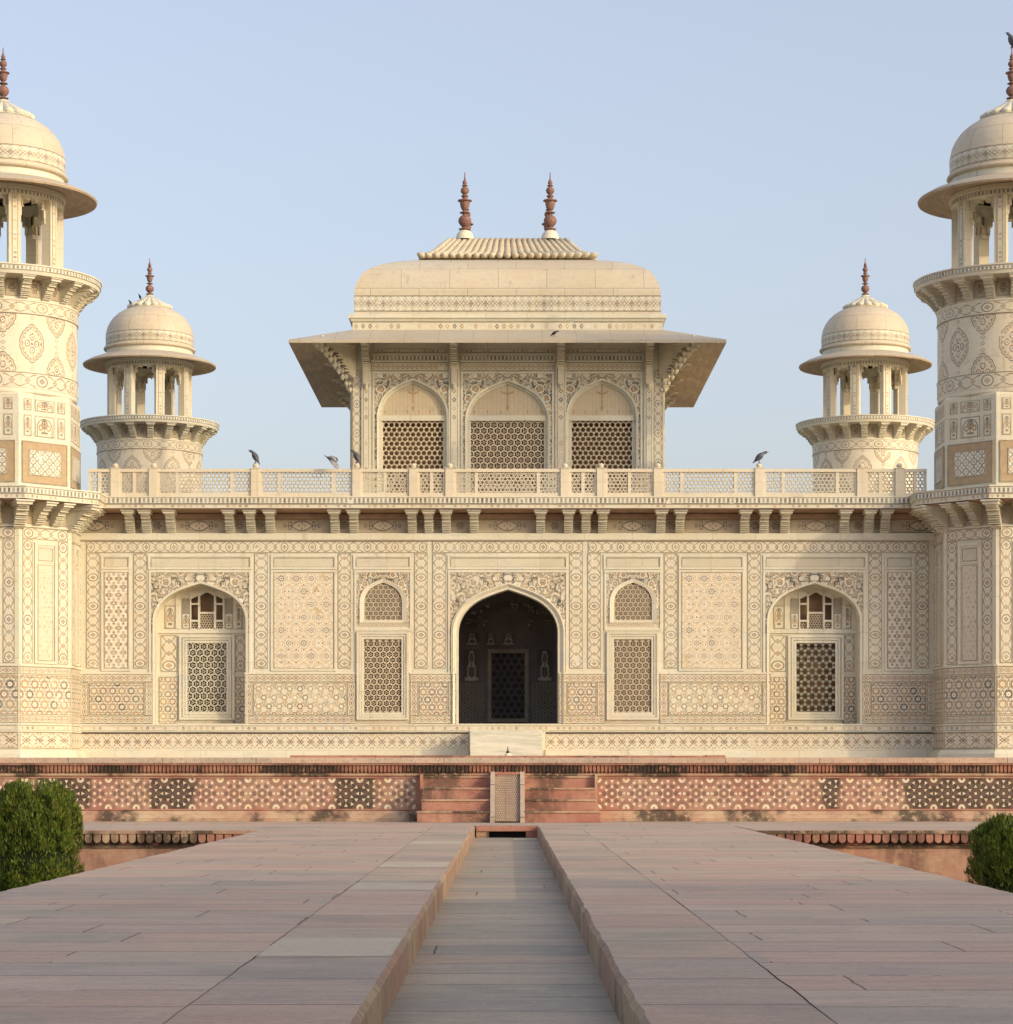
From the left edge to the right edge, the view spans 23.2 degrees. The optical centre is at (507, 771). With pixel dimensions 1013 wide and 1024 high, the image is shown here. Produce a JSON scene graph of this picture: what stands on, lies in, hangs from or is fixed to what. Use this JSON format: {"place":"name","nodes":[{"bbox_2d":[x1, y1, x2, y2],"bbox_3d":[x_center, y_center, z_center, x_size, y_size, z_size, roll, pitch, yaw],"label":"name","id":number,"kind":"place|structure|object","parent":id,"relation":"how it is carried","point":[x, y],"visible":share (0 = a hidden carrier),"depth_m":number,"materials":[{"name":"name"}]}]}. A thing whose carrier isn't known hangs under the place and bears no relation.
{"place":"outdoors","nodes":[
{"label":"outdoors","id":0,"kind":"place"},
{"bbox_2d":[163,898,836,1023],"bbox_3d":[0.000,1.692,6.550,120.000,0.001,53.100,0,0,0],"label":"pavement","id":1,"kind":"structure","parent":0,"point":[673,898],"depth_m":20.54,"materials":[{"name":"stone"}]},
{"bbox_2d":[0,776,85,891],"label":"clipped bush","id":2,"kind":"object","parent":1,"relation":"on","point":[39,831],"visible":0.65,"depth_m":25.64,"materials":[{"name":"green plant"}]},
{"bbox_2d":[0,826,1012,1023],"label":"walkway","id":3,"kind":"structure","parent":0,"point":[837,937],"depth_m":12.39,"materials":[{"name":"stone"}]},
{"bbox_2d":[383,838,620,1023],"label":"channel bed","id":4,"kind":"object","parent":3,"relation":"on","point":[503,942],"visible":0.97,"depth_m":12.85,"materials":[{"name":"stone"}]},
{"bbox_2d":[0,0,1012,492],"label":"sky","id":5,"kind":"structure","parent":0,"point":[263,157],"materials":[{"name":"blue"}]},
{"bbox_2d":[72,821,1008,883],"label":"terrace","id":6,"kind":"structure","parent":0,"point":[938,848],"depth_m":33.36,"materials":[{"name":"stone"}]},
{"bbox_2d":[0,758,1012,820],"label":"sandstone plinth","id":7,"kind":"structure","parent":6,"relation":"on","point":[629,789],"depth_m":39.49,"materials":[{"name":"red stone"}]},
{"bbox_2d":[0,48,105,757],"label":"minaret","id":8,"kind":"object","parent":7,"relation":"on","point":[50,510],"visible":1,"depth_m":50.38,"materials":[{"name":"stone"}]},
{"bbox_2d":[470,730,541,755],"bbox_3d":[-0.027,-0.548,51.520,1.560,0.640,0.840,0,0,0],"label":"doorstep","id":9,"kind":"object","parent":7,"relation":"on","point":[499,742],"depth_m":51.15,"materials":[{"name":"stone"}]},
{"bbox_2d":[80,463,934,757],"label":"marble mausoleum","id":10,"kind":"structure","parent":7,"relation":"on","point":[256,621],"depth_m":51.99,"materials":[{"name":"stone"}]},
{"bbox_2d":[80,258,219,492],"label":"minaret","id":11,"kind":"object","parent":10,"relation":"on","point":[149,335],"visible":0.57,"depth_m":71.50,"materials":[{"name":"stone"}]},
{"bbox_2d":[179,635,234,719],"bbox_3d":[-6.388,-2.005,52.455,1.178,1.795,0.110,0,0,0],"label":"window","id":12,"kind":"structure","parent":10,"relation":"in","point":[184,670],"depth_m":52.44,"materials":[{"name":"stone"}]},
{"bbox_2d":[190,591,223,629],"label":"upper window","id":13,"kind":"structure","parent":10,"relation":"in","point":[193,594],"depth_m":52.43,"materials":[{"name":"stone"}]},
{"bbox_2d":[248,450,259,464],"bbox_3d":[-5.274,-6.559,51.419,0.197,0.316,0.184,0,0,-43],"label":"pigeon","id":14,"kind":"object","parent":10,"relation":"on","point":[255,457],"visible":1,"depth_m":51.38,"materials":[{"name":"grey"}]},
{"bbox_2d":[324,455,338,468],"bbox_3d":[-3.661,-6.425,51.259,0.313,0.316,0.372,0,0,-10],"label":"pigeon","id":15,"kind":"object","parent":10,"relation":"on","point":[334,463],"visible":1,"depth_m":51.16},
{"bbox_2d":[350,450,360,464],"bbox_3d":[-3.163,-6.559,51.420,0.179,0.324,0.179,0,0,45],"label":"pigeon","id":16,"kind":"object","parent":10,"relation":"on","point":[356,456],"visible":1,"depth_m":51.39,"materials":[{"name":"grey"}]},
{"bbox_2d":[354,570,411,630],"bbox_3d":[-2.621,-3.611,52.013,1.212,1.272,0.095,0,0,0],"label":"upper window","id":17,"kind":"structure","parent":10,"relation":"in","point":[399,590],"depth_m":51.98,"materials":[{"name":"stone"}]},
{"bbox_2d":[357,632,408,719],"bbox_3d":[-2.628,-2.026,52.015,1.098,1.856,0.130,0,0,0],"label":"window","id":18,"kind":"structure","parent":10,"relation":"in","point":[404,714],"depth_m":51.98,"materials":[{"name":"stone"}]},
{"bbox_2d":[289,172,725,492],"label":"roof pavilion","id":19,"kind":"structure","parent":10,"relation":"on","point":[453,352],"depth_m":58.37,"materials":[{"name":"stone"}]},
{"bbox_2d":[379,415,446,492],"bbox_3d":[-2.237,-7.037,58.445,1.600,2.798,0.150,0,0,0],"label":"window","id":20,"kind":"structure","parent":19,"relation":"in","point":[394,419],"depth_m":58.44,"materials":[{"name":"stone"}]},
{"bbox_2d":[467,415,547,492],"bbox_3d":[0.000,-7.037,58.445,1.900,2.798,0.150,0,0,0],"label":"window","id":21,"kind":"structure","parent":19,"relation":"in","point":[476,419],"depth_m":58.44,"materials":[{"name":"stone"}]},
{"bbox_2d":[568,415,635,492],"bbox_3d":[2.237,-7.037,58.445,1.600,2.798,0.150,0,0,0],"label":"window","id":22,"kind":"structure","parent":19,"relation":"in","point":[577,419],"depth_m":58.44,"materials":[{"name":"stone"}]},
{"bbox_2d":[488,649,528,721],"bbox_3d":[0.015,-1.940,55.550,0.922,1.650,0.100,0,0,0],"label":"inner door","id":23,"kind":"structure","parent":10,"relation":"in","point":[508,669],"depth_m":55.56,"materials":[{"name":"black metal"}]},
{"bbox_2d":[604,570,661,630],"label":"upper window","id":24,"kind":"structure","parent":10,"relation":"in","point":[649,590],"depth_m":51.98,"materials":[{"name":"stone"}]},
{"bbox_2d":[607,632,658,719],"bbox_3d":[2.642,-2.026,52.015,1.098,1.856,0.130,0,0,0],"label":"window","id":25,"kind":"structure","parent":10,"relation":"in","point":[653,714],"depth_m":51.98,"materials":[{"name":"stone"}]},
{"bbox_2d":[753,451,767,462],"bbox_3d":[5.268,-6.560,51.407,0.185,0.254,0.312,0,0,-64],"label":"pigeon","id":26,"kind":"object","parent":10,"relation":"on","point":[759,457],"visible":1,"depth_m":51.39,"materials":[{"name":"grey"}]},
{"bbox_2d":[788,635,843,719],"bbox_3d":[6.556,-2.005,52.455,1.178,1.795,0.110,0,0,0],"label":"window","id":27,"kind":"structure","parent":10,"relation":"in","point":[792,650],"depth_m":52.44,"materials":[{"name":"stone"}]},
{"bbox_2d":[799,591,832,629],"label":"upper window","id":28,"kind":"structure","parent":10,"relation":"in","point":[829,594],"depth_m":52.43,"materials":[{"name":"stone"}]},
{"bbox_2d":[290,755,724,757],"bbox_3d":[0.005,-0.253,43.495,7.238,0.050,5.010,0,0,0],"label":"stone step","id":29,"kind":"object","parent":7,"relation":"on","point":[412,756],"visible":0.64,"depth_m":41.00,"materials":[{"name":"beige stone"}]},
{"bbox_2d":[795,259,934,492],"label":"minaret","id":30,"kind":"object","parent":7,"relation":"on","point":[865,335],"visible":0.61,"depth_m":71.50,"materials":[{"name":"stone"}]},
{"bbox_2d":[909,48,1012,757],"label":"minaret","id":31,"kind":"object","parent":7,"relation":"on","point":[963,510],"visible":1,"depth_m":50.39,"materials":[{"name":"stone"}]},
{"bbox_2d":[1005,32,1012,47],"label":"pigeon","id":32,"kind":"object","parent":31,"relation":"on","point":[1010,38],"visible":1,"depth_m":51.47,"materials":[{"name":"grey"}]},
{"bbox_2d":[476,826,537,837],"bbox_3d":[0.000,0.877,36.175,0.910,0.170,0.350,0,0,0],"label":"channel outlet","id":33,"kind":"object","parent":6,"relation":"attached to","point":[505,831],"visible":0.83,"depth_m":36.02,"materials":[{"name":"red stone"}]},
{"bbox_2d":[490,772,524,822],"bbox_3d":[0.000,0.395,38.945,0.540,0.795,1.150,0,0,0],"label":"carved chute","id":34,"kind":"object","parent":6,"relation":"on","point":[507,796],"visible":1,"depth_m":38.84,"materials":[{"name":"stone"}]},
{"bbox_2d":[416,774,600,821],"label":"plinth staircase","id":35,"kind":"structure","parent":6,"relation":"on","point":[547,798],"depth_m":39.08,"materials":[{"name":"red stone"}]},
{"bbox_2d":[336,826,754,897],"bbox_3d":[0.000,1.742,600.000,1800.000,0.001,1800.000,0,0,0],"label":"ground","id":36,"kind":"structure","parent":0,"point":[518,837],"depth_m":61.69,"materials":[{"name":"stone"}]},
{"bbox_2d":[964,811,1012,892],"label":"clipped bush","id":37,"kind":"object","parent":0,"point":[990,862],"visible":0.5,"depth_m":21.92,"materials":[{"name":"green plant"}]}
]}

